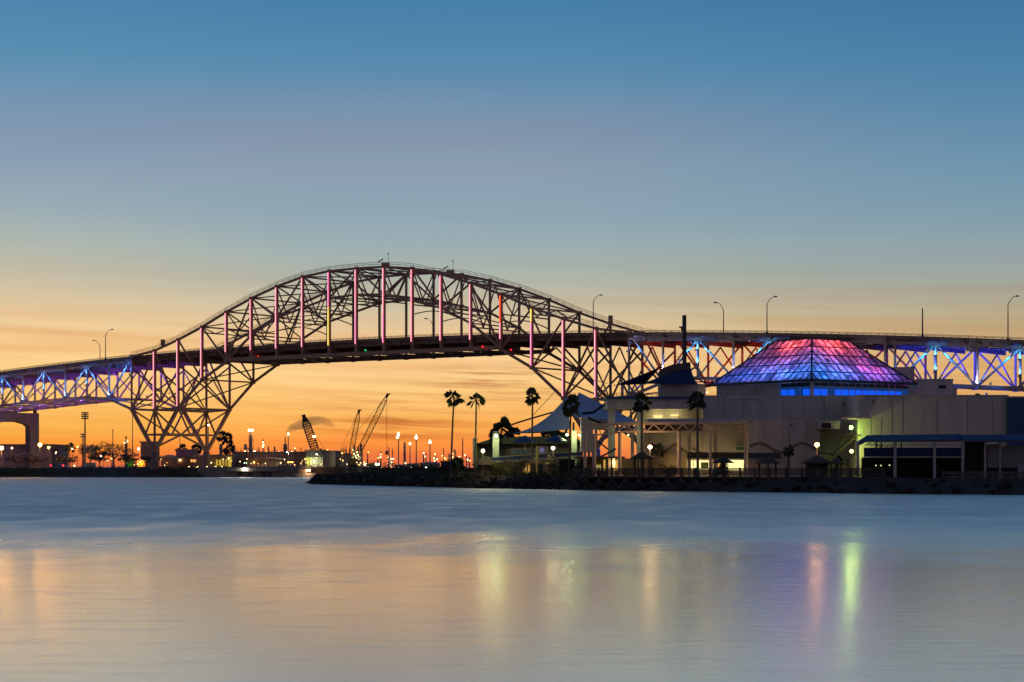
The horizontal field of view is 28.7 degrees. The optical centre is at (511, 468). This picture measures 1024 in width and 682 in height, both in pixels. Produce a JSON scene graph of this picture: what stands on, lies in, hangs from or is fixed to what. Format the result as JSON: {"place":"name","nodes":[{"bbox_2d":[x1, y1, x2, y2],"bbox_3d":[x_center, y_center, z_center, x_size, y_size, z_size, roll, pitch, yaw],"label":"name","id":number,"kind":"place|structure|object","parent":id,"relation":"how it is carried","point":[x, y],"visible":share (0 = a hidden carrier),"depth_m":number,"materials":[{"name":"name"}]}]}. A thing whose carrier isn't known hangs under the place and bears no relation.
{"place":"outdoors","nodes":[
{"label":"outdoors","id":0,"kind":"place"},
{"bbox_2d":[0,444,68,466],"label":"warehouse","id":1,"kind":"structure","parent":0,"point":[45,453],"depth_m":790.00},
{"bbox_2d":[53,446,67,466],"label":"building","id":2,"kind":"structure","parent":0,"point":[59,450],"depth_m":792.00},
{"bbox_2d":[64,442,75,466],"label":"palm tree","id":3,"kind":"object","parent":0,"point":[70,445],"visible":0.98,"depth_m":764.72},
{"bbox_2d":[0,467,202,476],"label":"grass embankment","id":4,"kind":"structure","parent":0,"point":[182,472],"depth_m":708.05,"materials":[{"name":"plant"}]},
{"bbox_2d":[0,465,204,474],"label":"bank scrub","id":5,"kind":"object","parent":4,"relation":"on","point":[34,471],"visible":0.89,"depth_m":707.69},
{"bbox_2d":[137,460,147,466],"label":"yellow shed","id":6,"kind":"structure","parent":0,"point":[141,463],"depth_m":733.00,"materials":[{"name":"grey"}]},
{"bbox_2d":[139,441,159,465],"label":"building","id":7,"kind":"structure","parent":0,"point":[146,450],"depth_m":760.00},
{"bbox_2d":[159,455,179,466],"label":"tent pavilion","id":8,"kind":"structure","parent":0,"point":[171,460],"depth_m":735.00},
{"bbox_2d":[177,456,192,466],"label":"cafe building","id":9,"kind":"structure","parent":0,"point":[184,461],"depth_m":745.00,"materials":[{"name":"brown"}]},
{"bbox_2d":[175,449,198,455],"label":"building","id":10,"kind":"structure","parent":0,"point":[186,452],"depth_m":780.00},
{"bbox_2d":[210,455,238,466],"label":"building","id":11,"kind":"structure","parent":0,"point":[216,460],"depth_m":738.00,"materials":[{"name":"grey"}]},
{"bbox_2d":[247,428,253,451],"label":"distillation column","id":12,"kind":"structure","parent":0,"point":[250,448],"depth_m":1748.79,"materials":[{"name":"metal"}]},
{"bbox_2d":[198,467,376,476],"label":"quay","id":13,"kind":"structure","parent":0,"point":[223,472],"depth_m":710.00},
{"bbox_2d":[226,468,277,476],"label":"quay landing","id":14,"kind":"object","parent":13,"relation":"attached to","point":[254,472],"visible":1,"depth_m":709.09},
{"bbox_2d":[304,449,329,466],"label":"boxy warehouse","id":15,"kind":"structure","parent":0,"point":[313,458],"depth_m":741.75,"materials":[{"name":"grey"}]},
{"bbox_2d":[323,451,341,466],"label":"ribbed warehouse","id":16,"kind":"structure","parent":0,"point":[329,458],"depth_m":744.00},
{"bbox_2d":[195,468,476,471],"bbox_3d":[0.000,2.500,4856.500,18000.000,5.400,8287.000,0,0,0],"label":"land","id":17,"kind":"structure","parent":0,"point":[469,469],"depth_m":713.00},
{"bbox_2d":[8,452,29,466],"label":"broadleaf tree","id":18,"kind":"object","parent":17,"relation":"on","point":[18,458],"visible":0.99,"depth_m":750.99,"materials":[{"name":"green plant"}]},
{"bbox_2d":[22,454,42,466],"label":"broadleaf tree","id":19,"kind":"object","parent":17,"relation":"on","point":[32,458],"visible":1,"depth_m":751.59,"materials":[{"name":"green plant"}]},
{"bbox_2d":[55,455,77,466],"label":"broadleaf tree","id":20,"kind":"object","parent":17,"relation":"on","point":[61,458],"visible":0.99,"depth_m":759.35,"materials":[{"name":"green plant"}]},
{"bbox_2d":[80,434,83,466],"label":"floodlight mast","id":21,"kind":"object","parent":17,"relation":"on","point":[82,436],"visible":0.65,"depth_m":799.74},
{"bbox_2d":[81,412,88,462],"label":"floodlight mast","id":22,"kind":"object","parent":17,"relation":"on","point":[84,416],"visible":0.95,"depth_m":734.76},
{"bbox_2d":[78,444,102,462],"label":"broadleaf tree","id":23,"kind":"object","parent":17,"relation":"on","point":[90,448],"visible":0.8,"depth_m":749.53,"materials":[{"name":"green plant"}]},
{"bbox_2d":[86,450,109,466],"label":"broadleaf tree","id":24,"kind":"object","parent":17,"relation":"on","point":[97,457],"visible":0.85,"depth_m":764.29,"materials":[{"name":"green plant"}]},
{"bbox_2d":[99,442,133,466],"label":"broadleaf tree","id":25,"kind":"object","parent":17,"relation":"on","point":[118,448],"visible":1,"depth_m":741.74,"materials":[{"name":"green plant"}]},
{"bbox_2d":[117,453,138,461],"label":"broadleaf tree","id":26,"kind":"object","parent":17,"relation":"on","point":[126,458],"visible":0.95,"depth_m":747.06,"materials":[{"name":"green plant"}]},
{"bbox_2d":[125,460,136,466],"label":"bush","id":27,"kind":"object","parent":17,"relation":"on","point":[129,463],"visible":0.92,"depth_m":736.04,"materials":[{"name":"green plant"}]},
{"bbox_2d":[140,455,160,466],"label":"broadleaf tree","id":28,"kind":"object","parent":17,"relation":"on","point":[148,458],"visible":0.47,"depth_m":743.64,"materials":[{"name":"green plant"}]},
{"bbox_2d":[191,444,201,453],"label":"palm tree","id":29,"kind":"object","parent":17,"relation":"on","point":[193,446],"visible":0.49,"depth_m":829.51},
{"bbox_2d":[191,455,202,466],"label":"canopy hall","id":30,"kind":"structure","parent":17,"relation":"on","point":[197,460],"depth_m":738.00,"materials":[{"name":"grey"}]},
{"bbox_2d":[216,430,226,441],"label":"palm tree","id":31,"kind":"object","parent":17,"relation":"on","point":[218,438],"visible":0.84,"depth_m":839.21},
{"bbox_2d":[221,432,233,450],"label":"palm tree","id":32,"kind":"object","parent":17,"relation":"on","point":[225,440],"visible":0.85,"depth_m":839.41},
{"bbox_2d":[222,443,234,454],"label":"palm tree","id":33,"kind":"object","parent":17,"relation":"on","point":[225,451],"visible":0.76,"depth_m":829.54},
{"bbox_2d":[244,456,284,466],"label":"quay shop","id":34,"kind":"structure","parent":17,"relation":"on","point":[263,460],"depth_m":737.00,"materials":[{"name":"grey"}]},
{"bbox_2d":[231,452,304,466],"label":"quay warehouse","id":35,"kind":"structure","parent":17,"relation":"on","point":[296,458],"depth_m":752.00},
{"bbox_2d":[301,414,324,449],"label":"lattice crane","id":36,"kind":"object","parent":17,"relation":"on","point":[305,420],"visible":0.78,"depth_m":798.63,"materials":[{"name":"grey"}]},
{"bbox_2d":[336,457,349,466],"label":"annex","id":37,"kind":"object","parent":17,"relation":"on","point":[345,462],"visible":0.74,"depth_m":746.00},
{"bbox_2d":[341,409,361,457],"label":"lattice crane","id":38,"kind":"object","parent":17,"relation":"on","point":[359,410],"visible":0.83,"depth_m":779.56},
{"bbox_2d":[343,393,389,466],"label":"lattice crane","id":39,"kind":"object","parent":17,"relation":"on","point":[353,461],"visible":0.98,"depth_m":768.99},
{"bbox_2d":[403,442,405,467],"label":"chimney stack","id":40,"kind":"object","parent":17,"relation":"on","point":[404,458],"visible":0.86,"depth_m":1599.27,"materials":[{"name":"metal"}]},
{"bbox_2d":[420,462,438,467],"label":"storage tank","id":41,"kind":"object","parent":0,"point":[429,463],"visible":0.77,"depth_m":1095.32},
{"bbox_2d":[0,477,1023,681],"bbox_3d":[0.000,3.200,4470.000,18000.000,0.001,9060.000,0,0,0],"label":"water","id":42,"kind":"structure","parent":0,"point":[201,579],"depth_m":55.05,"materials":[{"name":"liquid"}]},
{"bbox_2d":[295,469,315,476],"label":"service boat","id":43,"kind":"object","parent":42,"relation":"on","point":[302,473],"visible":0.98,"depth_m":705.00,"materials":[{"name":"grey"}]},
{"bbox_2d":[311,467,343,473],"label":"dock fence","id":44,"kind":"object","parent":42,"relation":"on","point":[325,470],"visible":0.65,"depth_m":709.40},
{"bbox_2d":[0,0,1023,467],"label":"sky","id":45,"kind":"structure","parent":0,"point":[858,165],"materials":[{"name":"blue"}]},
{"bbox_2d":[508,427,521,436],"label":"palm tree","id":46,"kind":"object","parent":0,"point":[515,431],"visible":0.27,"depth_m":361.93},
{"bbox_2d":[549,430,564,435],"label":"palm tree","id":47,"kind":"object","parent":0,"point":[556,432],"visible":0.2,"depth_m":361.69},
{"bbox_2d":[306,472,1023,494],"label":"spit ground","id":48,"kind":"structure","parent":0,"point":[918,485],"depth_m":264.84,"materials":[{"name":"soil"}]},
{"bbox_2d":[346,464,375,472],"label":"bush","id":49,"kind":"object","parent":48,"relation":"on","point":[364,469],"visible":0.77,"depth_m":403.39,"materials":[{"name":"green plant"}]},
{"bbox_2d":[375,463,408,474],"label":"bush","id":50,"kind":"object","parent":48,"relation":"on","point":[393,468],"visible":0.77,"depth_m":389.96,"materials":[{"name":"green plant"}]},
{"bbox_2d":[401,462,434,473],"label":"bush","id":51,"kind":"object","parent":48,"relation":"on","point":[418,465],"visible":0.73,"depth_m":371.86,"materials":[{"name":"green plant"}]},
{"bbox_2d":[425,463,449,474],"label":"bush","id":52,"kind":"object","parent":48,"relation":"on","point":[436,467],"visible":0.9,"depth_m":349.32,"materials":[{"name":"green plant"}]},
{"bbox_2d":[444,389,464,476],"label":"palm tree","id":53,"kind":"object","parent":48,"relation":"on","point":[457,400],"visible":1,"depth_m":334.86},
{"bbox_2d":[450,456,466,476],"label":"tree","id":54,"kind":"object","parent":48,"relation":"on","point":[456,461],"visible":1,"depth_m":333.80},
{"bbox_2d":[333,470,593,486],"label":"shore scrub","id":55,"kind":"object","parent":48,"relation":"on","point":[507,473],"visible":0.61,"depth_m":334.87,"materials":[{"name":"green plant"}]},
{"bbox_2d":[466,393,485,474],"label":"palm tree","id":56,"kind":"object","parent":48,"relation":"on","point":[481,399],"visible":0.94,"depth_m":332.89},
{"bbox_2d":[472,456,499,475],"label":"thatched hut","id":57,"kind":"object","parent":48,"relation":"on","point":[484,464],"visible":0.89,"depth_m":328.74,"materials":[{"name":"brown wood"}]},
{"bbox_2d":[487,415,515,438],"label":"palm tree","id":58,"kind":"object","parent":48,"relation":"on","point":[504,422],"visible":0.64,"depth_m":357.43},
{"bbox_2d":[491,457,515,475],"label":"bush","id":59,"kind":"object","parent":48,"relation":"on","point":[499,469],"visible":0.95,"depth_m":327.08,"materials":[{"name":"green plant"}]},
{"bbox_2d":[0,253,1023,470],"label":"arch bridge","id":60,"kind":"structure","parent":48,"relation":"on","point":[356,348],"depth_m":654.47,"materials":[{"name":"metal"}]},
{"bbox_2d":[1006,295,1018,340],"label":"bridge lamp post","id":61,"kind":"object","parent":60,"relation":"on","point":[1007,338],"visible":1,"depth_m":522.21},
{"bbox_2d":[511,456,529,472],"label":"bush","id":62,"kind":"object","parent":48,"relation":"on","point":[516,467],"visible":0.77,"depth_m":325.99,"materials":[{"name":"green plant"}]},
{"bbox_2d":[516,457,536,472],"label":"thatched hut","id":63,"kind":"object","parent":48,"relation":"on","point":[524,460],"visible":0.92,"depth_m":323.16,"materials":[{"name":"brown wood"}]},
{"bbox_2d":[473,431,582,475],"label":"waterfront building","id":64,"kind":"structure","parent":48,"relation":"on","point":[497,449],"depth_m":337.50,"materials":[{"name":"grey paint"}]},
{"bbox_2d":[513,435,536,442],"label":"shade umbrella","id":65,"kind":"object","parent":64,"relation":"on","point":[524,439],"visible":1,"depth_m":328.31,"materials":[{"name":"fabric"}]},
{"bbox_2d":[534,464,542,474],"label":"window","id":66,"kind":"structure","parent":64,"relation":"in","point":[540,466],"depth_m":329.50,"materials":[{"name":"black"}]},
{"bbox_2d":[545,435,567,448],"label":"shade umbrella","id":67,"kind":"object","parent":64,"relation":"on","point":[556,438],"visible":1,"depth_m":328.41,"materials":[{"name":"fabric"}]},
{"bbox_2d":[499,380,636,456],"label":"tensile canopy","id":68,"kind":"object","parent":64,"relation":"on","point":[556,419],"visible":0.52,"depth_m":347.61,"materials":[{"name":"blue fabric"}]},
{"bbox_2d":[524,387,540,470],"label":"palm tree","id":69,"kind":"object","parent":48,"relation":"on","point":[530,392],"visible":0.96,"depth_m":327.85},
{"bbox_2d":[546,454,558,472],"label":"bush","id":70,"kind":"object","parent":48,"relation":"on","point":[550,464],"visible":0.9,"depth_m":321.85,"materials":[{"name":"green plant"}]},
{"bbox_2d":[561,393,579,472],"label":"palm tree","id":71,"kind":"object","parent":48,"relation":"on","point":[572,398],"visible":0.99,"depth_m":317.85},
{"bbox_2d":[574,457,590,473],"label":"bush","id":72,"kind":"object","parent":48,"relation":"on","point":[581,464],"visible":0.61,"depth_m":305.59,"materials":[{"name":"green plant"}]},
{"bbox_2d":[629,451,654,475],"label":"thatched hut","id":73,"kind":"object","parent":48,"relation":"on","point":[644,456],"visible":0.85,"depth_m":298.12,"materials":[{"name":"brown wood"}]},
{"bbox_2d":[632,392,652,475],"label":"palm tree","id":74,"kind":"object","parent":48,"relation":"on","point":[638,406],"visible":0.94,"depth_m":297.83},
{"bbox_2d":[651,442,666,475],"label":"palm tree","id":75,"kind":"object","parent":48,"relation":"on","point":[658,452],"visible":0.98,"depth_m":305.85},
{"bbox_2d":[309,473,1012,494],"bbox_3d":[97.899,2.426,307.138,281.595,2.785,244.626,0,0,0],"label":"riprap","id":76,"kind":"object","parent":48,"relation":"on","point":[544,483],"visible":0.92,"depth_m":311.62,"materials":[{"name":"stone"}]},
{"bbox_2d":[582,421,747,475],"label":"pergola","id":77,"kind":"object","parent":48,"relation":"on","point":[662,431],"visible":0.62,"depth_m":302.82,"materials":[{"name":"beige metal"}]},
{"bbox_2d":[659,464,676,475],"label":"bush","id":78,"kind":"object","parent":48,"relation":"on","point":[663,471],"visible":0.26,"depth_m":309.51,"materials":[{"name":"green plant"}]},
{"bbox_2d":[686,390,705,475],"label":"palm tree","id":79,"kind":"object","parent":48,"relation":"on","point":[700,403],"visible":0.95,"depth_m":291.85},
{"bbox_2d":[713,457,733,475],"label":"market umbrella","id":80,"kind":"object","parent":48,"relation":"on","point":[723,460],"visible":0.88,"depth_m":286.23,"materials":[{"name":"blue fabric"}]},
{"bbox_2d":[572,467,900,487],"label":"boardwalk","id":81,"kind":"structure","parent":48,"relation":"on","point":[685,471],"depth_m":278.50,"materials":[{"name":"brown wood"}]},
{"bbox_2d":[755,457,780,476],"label":"thatched hut","id":82,"kind":"object","parent":48,"relation":"on","point":[767,460],"visible":0.94,"depth_m":283.28,"materials":[{"name":"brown wood"}]},
{"bbox_2d":[781,444,793,476],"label":"palm tree","id":83,"kind":"object","parent":48,"relation":"on","point":[788,453],"visible":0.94,"depth_m":282.89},
{"bbox_2d":[573,338,1023,476],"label":"aquarium building","id":84,"kind":"structure","parent":48,"relation":"on","point":[801,396],"depth_m":315.50,"materials":[{"name":"grey"}]},
{"bbox_2d":[614,366,661,385],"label":"shade sail","id":85,"kind":"object","parent":84,"relation":"attached to","point":[643,378],"visible":0.92,"depth_m":319.04,"materials":[{"name":"blue fabric"}]},
{"bbox_2d":[641,369,697,384],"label":"shade sail","id":86,"kind":"object","parent":84,"relation":"attached to","point":[684,376],"visible":1,"depth_m":316.57,"materials":[{"name":"blue fabric"}]},
{"bbox_2d":[675,315,686,363],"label":"ship mast","id":87,"kind":"object","parent":84,"relation":"on","point":[684,345],"visible":1,"depth_m":319.69,"materials":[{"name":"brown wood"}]},
{"bbox_2d":[726,459,743,470],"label":"window","id":88,"kind":"structure","parent":84,"relation":"in","point":[738,463],"depth_m":315.41,"materials":[{"name":"yellow"}]},
{"bbox_2d":[781,383,787,394],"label":"window","id":89,"kind":"structure","parent":84,"relation":"in","point":[784,387],"depth_m":321.16,"materials":[{"name":"blue"}]},
{"bbox_2d":[788,383,795,394],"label":"window","id":90,"kind":"structure","parent":84,"relation":"in","point":[791,390],"depth_m":319.75,"materials":[{"name":"blue"}]},
{"bbox_2d":[780,382,809,394],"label":"window frame","id":91,"kind":"structure","parent":84,"relation":"in","point":[802,382],"depth_m":317.80,"materials":[{"name":"grey"}]},
{"bbox_2d":[796,383,801,394],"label":"window","id":92,"kind":"structure","parent":84,"relation":"in","point":[798,392],"depth_m":318.35,"materials":[{"name":"blue"}]},
{"bbox_2d":[803,382,808,394],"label":"window","id":93,"kind":"structure","parent":84,"relation":"in","point":[805,385],"depth_m":317.11,"materials":[{"name":"blue"}]},
{"bbox_2d":[813,382,819,394],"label":"window","id":94,"kind":"structure","parent":84,"relation":"in","point":[816,385],"depth_m":316.80,"materials":[{"name":"blue"}]},
{"bbox_2d":[820,383,826,394],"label":"window","id":95,"kind":"structure","parent":84,"relation":"in","point":[823,390],"depth_m":317.73,"materials":[{"name":"blue"}]},
{"bbox_2d":[827,383,833,394],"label":"window","id":96,"kind":"structure","parent":84,"relation":"in","point":[829,392],"depth_m":318.66,"materials":[{"name":"blue"}]},
{"bbox_2d":[835,383,840,394],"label":"window","id":97,"kind":"structure","parent":84,"relation":"in","point":[837,389],"depth_m":319.63,"materials":[{"name":"blue"}]},
{"bbox_2d":[818,428,858,456],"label":"outdoor stair","id":98,"kind":"object","parent":84,"relation":"attached to","point":[844,445],"visible":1,"depth_m":305.96,"materials":[{"name":"grey concrete"}]},
{"bbox_2d":[842,383,847,394],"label":"window","id":99,"kind":"structure","parent":84,"relation":"in","point":[844,389],"depth_m":320.61,"materials":[{"name":"blue"}]},
{"bbox_2d":[845,422,852,433],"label":"wall floodlight","id":100,"kind":"object","parent":84,"relation":"attached to","point":[848,427],"depth_m":303.04,"materials":[{"name":"grey"}]},
{"bbox_2d":[846,446,852,457],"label":"wall floodlight","id":101,"kind":"object","parent":84,"relation":"attached to","point":[848,450],"depth_m":302.81,"materials":[{"name":"grey"}]},
{"bbox_2d":[849,384,854,394],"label":"window","id":102,"kind":"structure","parent":84,"relation":"in","point":[851,386],"depth_m":321.47,"materials":[{"name":"blue"}]},
{"bbox_2d":[856,384,861,394],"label":"window","id":103,"kind":"structure","parent":84,"relation":"in","point":[858,390],"depth_m":322.45,"materials":[{"name":"blue"}]},
{"bbox_2d":[824,383,908,394],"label":"window frame","id":104,"kind":"structure","parent":84,"relation":"in","point":[834,386],"depth_m":322.73,"materials":[{"name":"black"}]},
{"bbox_2d":[868,384,874,394],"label":"window","id":105,"kind":"structure","parent":84,"relation":"in","point":[871,391],"depth_m":324.15,"materials":[{"name":"blue"}]},
{"bbox_2d":[876,385,881,394],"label":"window","id":106,"kind":"structure","parent":84,"relation":"in","point":[878,387],"depth_m":325.18,"materials":[{"name":"blue"}]},
{"bbox_2d":[888,385,894,394],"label":"window","id":107,"kind":"structure","parent":84,"relation":"in","point":[890,391],"depth_m":326.85,"materials":[{"name":"blue"}]},
{"bbox_2d":[896,385,901,394],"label":"window","id":108,"kind":"structure","parent":84,"relation":"in","point":[898,391],"depth_m":327.93,"materials":[{"name":"blue"}]},
{"bbox_2d":[902,385,907,394],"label":"window","id":109,"kind":"structure","parent":84,"relation":"in","point":[905,388],"depth_m":328.69,"materials":[{"name":"blue"}]},
{"bbox_2d":[800,455,833,476],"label":"thatched hut","id":110,"kind":"object","parent":48,"relation":"on","point":[816,461],"visible":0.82,"depth_m":274.85,"materials":[{"name":"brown wood"}]},
{"bbox_2d":[828,458,843,476],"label":"thatched hut","id":111,"kind":"object","parent":48,"relation":"on","point":[835,461],"visible":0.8,"depth_m":281.51,"materials":[{"name":"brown wood"}]},
{"bbox_2d":[856,434,1023,477],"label":"waterfront pavilion","id":112,"kind":"structure","parent":48,"relation":"on","point":[969,455],"depth_m":262.90,"materials":[{"name":"grey paint"}]},
{"bbox_2d":[942,471,1023,478],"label":"plank fence","id":113,"kind":"object","parent":48,"relation":"on","point":[972,473],"visible":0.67,"depth_m":256.10,"materials":[{"name":"brown wood"}]},
{"bbox_2d":[986,444,1023,477],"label":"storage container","id":114,"kind":"object","parent":48,"relation":"on","point":[1012,458],"visible":0.78,"depth_m":264.10,"materials":[{"name":"metal"}]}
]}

